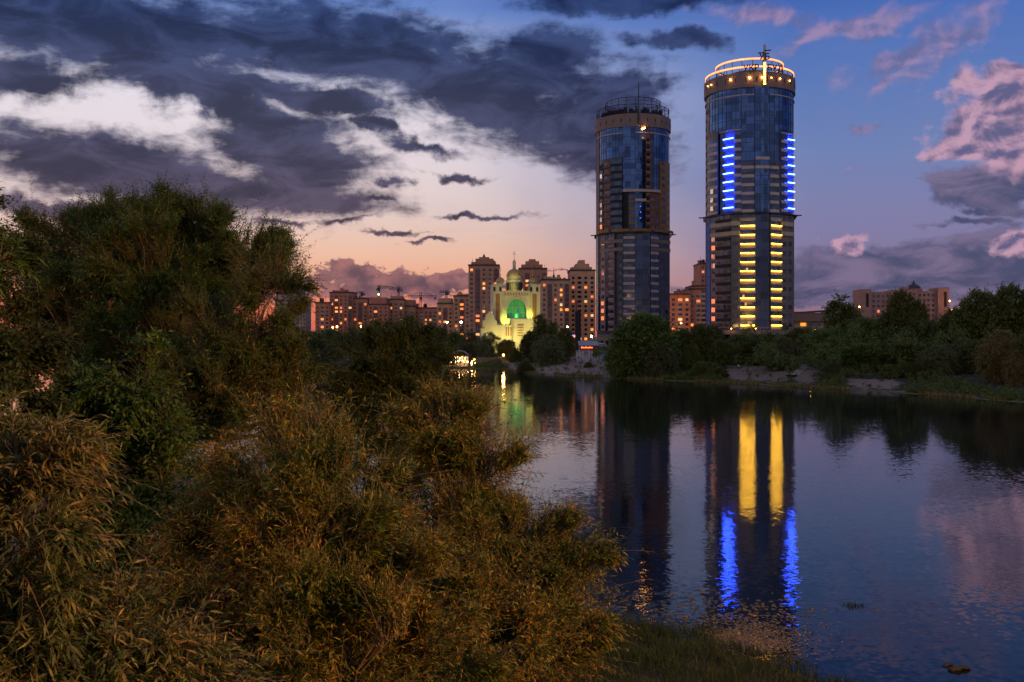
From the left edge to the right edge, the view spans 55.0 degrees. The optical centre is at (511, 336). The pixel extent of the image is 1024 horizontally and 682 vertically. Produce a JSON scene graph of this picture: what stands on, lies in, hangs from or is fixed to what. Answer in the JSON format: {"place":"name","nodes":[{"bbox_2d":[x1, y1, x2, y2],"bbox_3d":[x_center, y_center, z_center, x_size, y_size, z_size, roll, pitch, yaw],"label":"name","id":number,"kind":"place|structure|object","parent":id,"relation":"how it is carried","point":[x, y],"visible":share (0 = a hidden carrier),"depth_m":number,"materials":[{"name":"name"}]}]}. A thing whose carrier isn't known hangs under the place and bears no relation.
{"place":"outdoors","nodes":[
{"label":"outdoors","id":0,"kind":"place"},
{"bbox_2d":[0,363,1023,681],"bbox_3d":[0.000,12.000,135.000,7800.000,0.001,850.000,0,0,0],"label":"water","id":1,"kind":"structure","parent":0,"point":[902,513],"depth_m":69.96,"materials":[{"name":"blue liquid"}]},
{"bbox_2d":[648,614,842,665],"bbox_3d":[9.601,11.981,39.152,7.752,0.292,6.603,0,0,0],"label":"floating weed","id":2,"kind":"object","parent":1,"relation":"on","point":[752,637],"visible":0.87,"depth_m":39.45,"materials":[{"name":"green plant"}]},
{"bbox_2d":[948,665,970,670],"bbox_3d":[16.126,11.987,35.423,0.826,0.313,0.306,0,0,0],"label":"driftwood","id":3,"kind":"object","parent":1,"relation":"in","point":[957,668],"visible":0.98,"depth_m":35.38,"materials":[{"name":"brown wood"}]},
{"bbox_2d":[0,0,1023,336],"label":"sky","id":4,"kind":"structure","parent":0,"point":[424,139],"materials":[{"name":"blue"}]},
{"bbox_2d":[1,352,1023,681],"bbox_3d":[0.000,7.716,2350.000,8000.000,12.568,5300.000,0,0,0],"label":"ground","id":5,"kind":"structure","parent":0,"point":[735,372],"depth_m":225.26,"materials":[{"name":"green plant"}]},
{"bbox_2d":[0,227,46,298],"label":"willow sapling","id":6,"kind":"object","parent":5,"relation":"on","point":[9,254],"visible":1,"depth_m":7.59,"materials":[{"name":"green plant"}]},
{"bbox_2d":[0,181,83,563],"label":"broadleaf tree","id":7,"kind":"object","parent":5,"relation":"on","point":[25,352],"visible":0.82,"depth_m":17.19,"materials":[{"name":"green plant"}]},
{"bbox_2d":[12,325,270,588],"bbox_3d":[-7.708,5.315,19.615,5.781,11.160,4.315,0,0,0],"label":"broadleaf tree","id":8,"kind":"object","parent":5,"relation":"on","point":[120,400],"visible":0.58,"depth_m":19.45,"materials":[{"name":"green plant"}]},
{"bbox_2d":[0,377,318,681],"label":"willow tree","id":9,"kind":"object","parent":5,"relation":"on","point":[60,621],"visible":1,"depth_m":6.36,"materials":[{"name":"green plant"}]},
{"bbox_2d":[0,168,329,680],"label":"willow tree","id":10,"kind":"object","parent":5,"relation":"on","point":[136,258],"visible":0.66,"depth_m":28.02,"materials":[{"name":"green plant"}]},
{"bbox_2d":[113,230,352,618],"bbox_3d":[-6.755,4.120,23.791,5.617,13.845,4.868,0,0,-29],"label":"willow tree","id":11,"kind":"object","parent":5,"relation":"on","point":[245,363],"visible":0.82,"depth_m":23.38,"materials":[{"name":"green plant"}]},
{"bbox_2d":[274,291,310,330],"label":"apartment block","id":12,"kind":"structure","parent":5,"relation":"on","point":[308,319],"depth_m":780.30,"materials":[{"name":"concrete"}]},
{"bbox_2d":[280,324,354,418],"bbox_3d":[-10.856,5.778,51.818,7.824,13.124,5.799,0,0,0],"label":"willow tree","id":13,"kind":"object","parent":5,"relation":"on","point":[320,343],"visible":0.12,"depth_m":52.05,"materials":[{"name":"green plant"}]},
{"bbox_2d":[315,298,331,334],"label":"apartment block","id":14,"kind":"structure","parent":5,"relation":"on","point":[322,320],"depth_m":760.00,"materials":[{"name":"red brick"}]},
{"bbox_2d":[105,357,549,681],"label":"willow tree","id":15,"kind":"object","parent":5,"relation":"on","point":[332,595],"visible":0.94,"depth_m":10.42,"materials":[{"name":"green plant"}]},
{"bbox_2d":[317,328,342,350],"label":"leafy tree","id":16,"kind":"object","parent":5,"relation":"on","point":[330,337],"visible":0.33,"depth_m":501.35,"materials":[{"name":"green plant"}]},
{"bbox_2d":[329,288,356,332],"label":"apartment block","id":17,"kind":"structure","parent":5,"relation":"on","point":[341,299],"depth_m":770.00,"materials":[{"name":"red brick"}]},
{"bbox_2d":[338,326,365,353],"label":"leafy tree","id":18,"kind":"object","parent":5,"relation":"on","point":[348,331],"visible":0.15,"depth_m":488.88,"materials":[{"name":"green plant"}]},
{"bbox_2d":[353,295,368,331],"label":"apartment block","id":19,"kind":"structure","parent":5,"relation":"on","point":[360,308],"depth_m":775.00,"materials":[{"name":"brown brick"}]},
{"bbox_2d":[368,297,390,325],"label":"apartment block","id":20,"kind":"structure","parent":5,"relation":"on","point":[378,306],"depth_m":765.00,"materials":[{"name":"red brick"}]},
{"bbox_2d":[297,305,485,589],"bbox_3d":[-5.422,5.207,43.553,9.627,13.846,7.029,0,0,0],"label":"willow tree","id":21,"kind":"object","parent":5,"relation":"on","point":[393,351],"visible":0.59,"depth_m":43.12,"materials":[{"name":"green plant"}]},
{"bbox_2d":[388,293,406,322],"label":"apartment block","id":22,"kind":"structure","parent":5,"relation":"on","point":[396,302],"depth_m":780.00,"materials":[{"name":"brown brick"}]},
{"bbox_2d":[405,300,416,320],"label":"apartment block","id":23,"kind":"structure","parent":5,"relation":"on","point":[411,304],"depth_m":790.00,"materials":[{"name":"brown brick"}]},
{"bbox_2d":[416,303,436,325],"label":"apartment block","id":24,"kind":"structure","parent":5,"relation":"on","point":[430,313],"depth_m":800.00,"materials":[{"name":"red brick"}]},
{"bbox_2d":[425,324,447,348],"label":"leafy tree","id":25,"kind":"object","parent":5,"relation":"on","point":[443,334],"visible":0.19,"depth_m":477.29,"materials":[{"name":"green plant"}]},
{"bbox_2d":[437,298,452,334],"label":"apartment block","id":26,"kind":"structure","parent":5,"relation":"on","point":[445,309],"depth_m":700.00,"materials":[{"name":"beige brick"}]},
{"bbox_2d":[443,331,464,355],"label":"leafy tree","id":27,"kind":"object","parent":5,"relation":"on","point":[456,336],"visible":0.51,"depth_m":437.75,"materials":[{"name":"green plant"}]},
{"bbox_2d":[453,292,467,345],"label":"apartment block","id":28,"kind":"structure","parent":5,"relation":"on","point":[460,306],"depth_m":690.00,"materials":[{"name":"beige brick"}]},
{"bbox_2d":[446,350,474,367],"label":"pavilion","id":29,"kind":"structure","parent":5,"relation":"on","point":[466,359],"depth_m":383.14,"materials":[{"name":"concrete"}]},
{"bbox_2d":[454,331,481,357],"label":"willow tree","id":30,"kind":"object","parent":5,"relation":"on","point":[469,348],"visible":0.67,"depth_m":422.87,"materials":[{"name":"green plant"}]},
{"bbox_2d":[468,254,499,345],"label":"apartment block","id":31,"kind":"structure","parent":5,"relation":"on","point":[483,273],"depth_m":640.00,"materials":[{"name":"brown concrete"}]},
{"bbox_2d":[472,357,501,363],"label":"quay wall","id":32,"kind":"structure","parent":5,"relation":"on","point":[478,359],"depth_m":391.70,"materials":[{"name":"stone"}]},
{"bbox_2d":[473,329,503,356],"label":"willow tree","id":33,"kind":"object","parent":5,"relation":"on","point":[487,349],"visible":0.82,"depth_m":412.51,"materials":[{"name":"green plant"}]},
{"bbox_2d":[361,360,649,681],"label":"willow tree","id":34,"kind":"object","parent":5,"relation":"on","point":[548,560],"visible":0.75,"depth_m":15.59,"materials":[{"name":"green plant"}]},
{"bbox_2d":[495,338,515,359],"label":"leafy tree","id":35,"kind":"object","parent":5,"relation":"on","point":[505,347],"visible":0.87,"depth_m":403.44,"materials":[{"name":"green plant"}]},
{"bbox_2d":[480,252,540,353],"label":"church","id":36,"kind":"structure","parent":5,"relation":"on","point":[515,309],"depth_m":469.83,"materials":[{"name":"stone"}]},
{"bbox_2d":[496,294,499,322],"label":"slot window","id":37,"kind":"structure","parent":36,"relation":"in","point":[497,295],"depth_m":468.08,"materials":[{"name":"glass"}]},
{"bbox_2d":[507,299,525,317],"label":"arch window","id":38,"kind":"structure","parent":36,"relation":"in","point":[514,303],"depth_m":472.56,"materials":[{"name":"green glass"}]},
{"bbox_2d":[532,294,536,322],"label":"slot window","id":39,"kind":"structure","parent":36,"relation":"in","point":[534,296],"depth_m":469.91,"materials":[{"name":"yellow glass"}]},
{"bbox_2d":[507,347,523,362],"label":"bush","id":40,"kind":"object","parent":5,"relation":"on","point":[514,354],"visible":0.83,"depth_m":383.58,"materials":[{"name":"green plant"}]},
{"bbox_2d":[516,359,534,372],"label":"bush","id":41,"kind":"object","parent":5,"relation":"on","point":[526,365],"visible":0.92,"depth_m":325.25,"materials":[{"name":"green plant"}]},
{"bbox_2d":[518,329,533,362],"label":"leafy tree","id":42,"kind":"object","parent":5,"relation":"on","point":[524,343],"visible":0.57,"depth_m":370.02,"materials":[{"name":"green plant"}]},
{"bbox_2d":[518,259,546,290],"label":"apartment block","id":43,"kind":"structure","parent":5,"relation":"on","point":[539,271],"depth_m":660.00,"materials":[{"name":"brown brick"}]},
{"bbox_2d":[525,313,550,362],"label":"fir tree","id":44,"kind":"object","parent":5,"relation":"on","point":[542,327],"visible":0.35,"depth_m":367.03,"materials":[{"name":"green plant"}]},
{"bbox_2d":[468,648,620,681],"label":"willow bush","id":45,"kind":"object","parent":5,"relation":"on","point":[590,679],"visible":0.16,"depth_m":27.15,"materials":[{"name":"green plant"}]},
{"bbox_2d":[529,332,570,366],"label":"willow tree","id":46,"kind":"object","parent":5,"relation":"on","point":[549,353],"visible":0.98,"depth_m":349.05,"materials":[{"name":"green plant"}]},
{"bbox_2d":[547,321,560,347],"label":"fir tree","id":47,"kind":"object","parent":5,"relation":"on","point":[553,327],"visible":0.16,"depth_m":370.97,"materials":[{"name":"green plant"}]},
{"bbox_2d":[540,270,569,334],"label":"apartment block","id":48,"kind":"structure","parent":5,"relation":"on","point":[554,298],"depth_m":600.00,"materials":[{"name":"beige concrete"}]},
{"bbox_2d":[555,326,576,360],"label":"leafy tree","id":49,"kind":"object","parent":5,"relation":"on","point":[568,339],"visible":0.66,"depth_m":358.35,"materials":[{"name":"green plant"}]},
{"bbox_2d":[575,301,580,352],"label":"pylon","id":50,"kind":"object","parent":5,"relation":"on","point":[577,325],"visible":0.85,"depth_m":439.50,"materials":[{"name":"grey metal"}]},
{"bbox_2d":[567,260,595,340],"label":"apartment block","id":51,"kind":"structure","parent":5,"relation":"on","point":[581,275],"depth_m":630.00,"materials":[{"name":"brown concrete"}]},
{"bbox_2d":[578,341,606,350],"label":"kiosk","id":52,"kind":"object","parent":5,"relation":"on","point":[586,345],"visible":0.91,"depth_m":372.00,"materials":[{"name":"metal"}]},
{"bbox_2d":[576,350,609,361],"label":"fence","id":53,"kind":"object","parent":5,"relation":"on","point":[585,356],"visible":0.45,"depth_m":346.00,"materials":[{"name":"metal"}]},
{"bbox_2d":[591,335,614,350],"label":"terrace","id":54,"kind":"structure","parent":5,"relation":"on","point":[601,339],"depth_m":468.00,"materials":[{"name":"concrete"}]},
{"bbox_2d":[603,340,637,378],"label":"leafy tree","id":55,"kind":"object","parent":5,"relation":"on","point":[614,367],"visible":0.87,"depth_m":281.16,"materials":[{"name":"green plant"}]},
{"bbox_2d":[591,82,675,341],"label":"round tower","id":56,"kind":"structure","parent":5,"relation":"on","point":[632,236],"depth_m":478.49,"materials":[{"name":"blue glass"}]},
{"bbox_2d":[604,138,668,327],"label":"window","id":57,"kind":"structure","parent":56,"relation":"in","point":[647,139],"depth_m":480.47,"materials":[{"name":"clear glass"}]},
{"bbox_2d":[610,613,671,642],"bbox_3d":[4.696,11.559,38.644,3.432,1.081,3.382,0,0,0],"label":"reed clump","id":58,"kind":"object","parent":5,"relation":"on","point":[640,624],"visible":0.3,"depth_m":38.87,"materials":[{"name":"green plant"}]},
{"bbox_2d":[603,308,683,376],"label":"leafy tree","id":59,"kind":"object","parent":5,"relation":"on","point":[642,335],"visible":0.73,"depth_m":280.52,"materials":[{"name":"green plant"}]},
{"bbox_2d":[636,342,679,377],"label":"willow tree","id":60,"kind":"object","parent":5,"relation":"on","point":[660,366],"visible":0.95,"depth_m":275.48,"materials":[{"name":"green plant"}]},
{"bbox_2d":[306,319,1022,374],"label":"woods","id":61,"kind":"object","parent":5,"relation":"on","point":[810,355],"visible":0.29,"depth_m":262.82,"materials":[{"name":"green plant"}]},
{"bbox_2d":[670,289,690,338],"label":"apartment block","id":62,"kind":"structure","parent":5,"relation":"on","point":[679,307],"depth_m":600.00,"materials":[{"name":"brown concrete"}]},
{"bbox_2d":[675,326,691,361],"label":"leafy tree","id":63,"kind":"object","parent":5,"relation":"on","point":[682,337],"visible":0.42,"depth_m":298.24,"materials":[{"name":"green plant"}]},
{"bbox_2d":[678,343,704,372],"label":"leafy tree","id":64,"kind":"object","parent":5,"relation":"on","point":[690,356],"visible":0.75,"depth_m":279.14,"materials":[{"name":"green plant"}]},
{"bbox_2d":[683,281,705,332],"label":"apartment block","id":65,"kind":"structure","parent":5,"relation":"on","point":[698,304],"depth_m":619.93,"materials":[{"name":"red brick"}]},
{"bbox_2d":[693,259,705,284],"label":"apartment block","id":66,"kind":"structure","parent":5,"relation":"on","point":[700,272],"depth_m":662.32,"materials":[{"name":"brown concrete"}]},
{"bbox_2d":[676,618,722,636],"bbox_3d":[7.899,11.835,39.979,2.116,0.529,1.717,0,0,-43],"label":"reed clump","id":67,"kind":"object","parent":5,"relation":"on","point":[700,627],"visible":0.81,"depth_m":40.04,"materials":[{"name":"green plant"}]},
{"bbox_2d":[689,361,713,377],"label":"bush","id":68,"kind":"object","parent":5,"relation":"on","point":[700,367],"visible":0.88,"depth_m":268.40,"materials":[{"name":"green plant"}]},
{"bbox_2d":[686,322,722,361],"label":"leafy tree","id":69,"kind":"object","parent":5,"relation":"on","point":[703,337],"visible":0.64,"depth_m":293.79,"materials":[{"name":"green plant"}]},
{"bbox_2d":[537,603,879,681],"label":"grass","id":70,"kind":"structure","parent":5,"relation":"on","point":[672,656],"depth_m":34.55,"materials":[{"name":"green plant"}]},
{"bbox_2d":[706,337,735,367],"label":"leafy tree","id":71,"kind":"object","parent":5,"relation":"on","point":[721,351],"visible":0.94,"depth_m":283.61,"materials":[{"name":"green plant"}]},
{"bbox_2d":[714,366,729,376],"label":"bush","id":72,"kind":"object","parent":5,"relation":"on","point":[719,371],"visible":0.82,"depth_m":265.51,"materials":[{"name":"green plant"}]},
{"bbox_2d":[445,365,1004,400],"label":"waterside plants","id":73,"kind":"object","parent":5,"relation":"on","point":[843,387],"visible":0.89,"depth_m":247.92,"materials":[{"name":"green plant"}]},
{"bbox_2d":[439,355,1023,401],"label":"undergrowth","id":74,"kind":"object","parent":5,"relation":"on","point":[961,383],"visible":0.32,"depth_m":233.68,"materials":[{"name":"green plant"}]},
{"bbox_2d":[726,333,757,364],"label":"leafy tree","id":75,"kind":"object","parent":5,"relation":"on","point":[738,337],"visible":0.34,"depth_m":298.01,"materials":[{"name":"green plant"}]},
{"bbox_2d":[699,45,801,329],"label":"round tower","id":76,"kind":"structure","parent":5,"relation":"on","point":[749,218],"depth_m":403.28,"materials":[{"name":"glass"}]},
{"bbox_2d":[740,257,754,262],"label":"window","id":77,"kind":"structure","parent":76,"relation":"in","point":[745,259],"depth_m":401.94,"materials":[{"name":"yellow glass"}]},
{"bbox_2d":[740,248,754,253],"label":"window","id":78,"kind":"structure","parent":76,"relation":"in","point":[742,250],"depth_m":401.94,"materials":[{"name":"yellow glass"}]},
{"bbox_2d":[740,239,754,244],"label":"window","id":79,"kind":"structure","parent":76,"relation":"in","point":[742,241],"depth_m":402.04,"materials":[{"name":"yellow glass"}]},
{"bbox_2d":[740,230,754,235],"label":"window","id":80,"kind":"structure","parent":76,"relation":"in","point":[742,232],"depth_m":401.94,"materials":[{"name":"yellow glass"}]},
{"bbox_2d":[741,337,770,365],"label":"leafy tree","id":81,"kind":"object","parent":5,"relation":"on","point":[748,349],"visible":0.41,"depth_m":290.90,"materials":[{"name":"green plant"}]},
{"bbox_2d":[714,327,798,339],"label":"terrace","id":82,"kind":"structure","parent":5,"relation":"on","point":[727,333],"depth_m":393.00,"materials":[{"name":"concrete"}]},
{"bbox_2d":[764,334,804,371],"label":"willow tree","id":83,"kind":"object","parent":5,"relation":"on","point":[783,347],"visible":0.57,"depth_m":270.24,"materials":[{"name":"green plant"}]},
{"bbox_2d":[784,325,812,352],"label":"leafy tree","id":84,"kind":"object","parent":5,"relation":"on","point":[792,334],"visible":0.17,"depth_m":302.87,"materials":[{"name":"green plant"}]},
{"bbox_2d":[798,328,836,362],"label":"leafy tree","id":85,"kind":"object","parent":5,"relation":"on","point":[817,338],"visible":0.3,"depth_m":288.23,"materials":[{"name":"green plant"}]},
{"bbox_2d":[794,310,857,332],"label":"market hall","id":86,"kind":"structure","parent":5,"relation":"on","point":[804,319],"depth_m":452.80,"materials":[{"name":"concrete"}]},
{"bbox_2d":[819,359,841,377],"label":"bush","id":87,"kind":"object","parent":5,"relation":"on","point":[831,370],"visible":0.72,"depth_m":245.22,"materials":[{"name":"green plant"}]},
{"bbox_2d":[813,334,849,369],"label":"leafy tree","id":88,"kind":"object","parent":5,"relation":"on","point":[834,342],"visible":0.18,"depth_m":266.85,"materials":[{"name":"green plant"}]},
{"bbox_2d":[819,287,864,336],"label":"leafy tree","id":89,"kind":"object","parent":5,"relation":"on","point":[845,313],"visible":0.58,"depth_m":323.33,"materials":[{"name":"green plant"}]},
{"bbox_2d":[827,342,884,371],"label":"leafy tree","id":90,"kind":"object","parent":5,"relation":"on","point":[856,357],"visible":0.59,"depth_m":251.88,"materials":[{"name":"green plant"}]},
{"bbox_2d":[839,315,887,347],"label":"leafy tree","id":91,"kind":"object","parent":5,"relation":"on","point":[871,323],"visible":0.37,"depth_m":297.37,"materials":[{"name":"green plant"}]},
{"bbox_2d":[878,364,894,378],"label":"bush","id":92,"kind":"object","parent":5,"relation":"on","point":[886,369],"visible":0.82,"depth_m":234.97,"materials":[{"name":"green plant"}]},
{"bbox_2d":[864,336,924,370],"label":"leafy tree","id":93,"kind":"object","parent":5,"relation":"on","point":[910,351],"visible":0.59,"depth_m":247.39,"materials":[{"name":"green plant"}]},
{"bbox_2d":[877,286,923,338],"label":"leafy tree","id":94,"kind":"object","parent":5,"relation":"on","point":[899,314],"visible":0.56,"depth_m":297.50,"materials":[{"name":"green plant"}]},
{"bbox_2d":[853,280,948,321],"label":"hotel","id":95,"kind":"structure","parent":5,"relation":"on","point":[869,302],"depth_m":602.16,"materials":[{"name":"concrete"}]},
{"bbox_2d":[897,361,929,378],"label":"bush","id":96,"kind":"object","parent":5,"relation":"on","point":[915,370],"visible":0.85,"depth_m":231.24,"materials":[{"name":"green plant"}]},
{"bbox_2d":[899,316,937,361],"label":"leafy tree","id":97,"kind":"object","parent":5,"relation":"on","point":[915,326],"visible":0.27,"depth_m":282.56,"materials":[{"name":"green plant"}]},
{"bbox_2d":[907,297,931,321],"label":"leafy tree","id":98,"kind":"object","parent":5,"relation":"on","point":[920,306],"visible":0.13,"depth_m":300.35,"materials":[{"name":"green plant"}]},
{"bbox_2d":[914,342,962,375],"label":"willow tree","id":99,"kind":"object","parent":5,"relation":"on","point":[936,360],"visible":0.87,"depth_m":230.23,"materials":[{"name":"green plant"}]},
{"bbox_2d":[927,306,961,354],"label":"leafy tree","id":100,"kind":"object","parent":5,"relation":"on","point":[941,325],"visible":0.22,"depth_m":273.43,"materials":[{"name":"green plant"}]},
{"bbox_2d":[944,335,976,372],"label":"willow tree","id":101,"kind":"object","parent":5,"relation":"on","point":[956,347],"visible":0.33,"depth_m":234.94,"materials":[{"name":"green plant"}]},
{"bbox_2d":[950,338,997,372],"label":"leafy tree","id":102,"kind":"object","parent":5,"relation":"on","point":[964,351],"visible":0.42,"depth_m":230.08,"materials":[{"name":"green plant"}]},
{"bbox_2d":[947,282,1001,348],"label":"leafy tree","id":103,"kind":"object","parent":5,"relation":"on","point":[963,317],"visible":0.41,"depth_m":260.21,"materials":[{"name":"green plant"}]},
{"bbox_2d":[971,325,1018,382],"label":"willow tree","id":104,"kind":"object","parent":5,"relation":"on","point":[994,360],"visible":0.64,"depth_m":210.14,"materials":[{"name":"green plant"}]},
{"bbox_2d":[970,280,1023,350],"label":"leafy tree","id":105,"kind":"object","parent":5,"relation":"on","point":[1002,311],"visible":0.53,"depth_m":251.97,"materials":[{"name":"green plant"}]},
{"bbox_2d":[1000,349,1023,387],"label":"willow tree","id":106,"kind":"object","parent":5,"relation":"on","point":[1017,374],"visible":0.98,"depth_m":201.54,"materials":[{"name":"green plant"}]},
{"bbox_2d":[1002,334,1023,368],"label":"leafy tree","id":107,"kind":"object","parent":5,"relation":"on","point":[1019,344],"visible":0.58,"depth_m":204.35,"materials":[{"name":"green plant"}]},
{"bbox_2d":[1010,297,1023,338],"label":"leafy tree","id":108,"kind":"object","parent":5,"relation":"on","point":[1021,324],"visible":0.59,"depth_m":250.09,"materials":[{"name":"green plant"}]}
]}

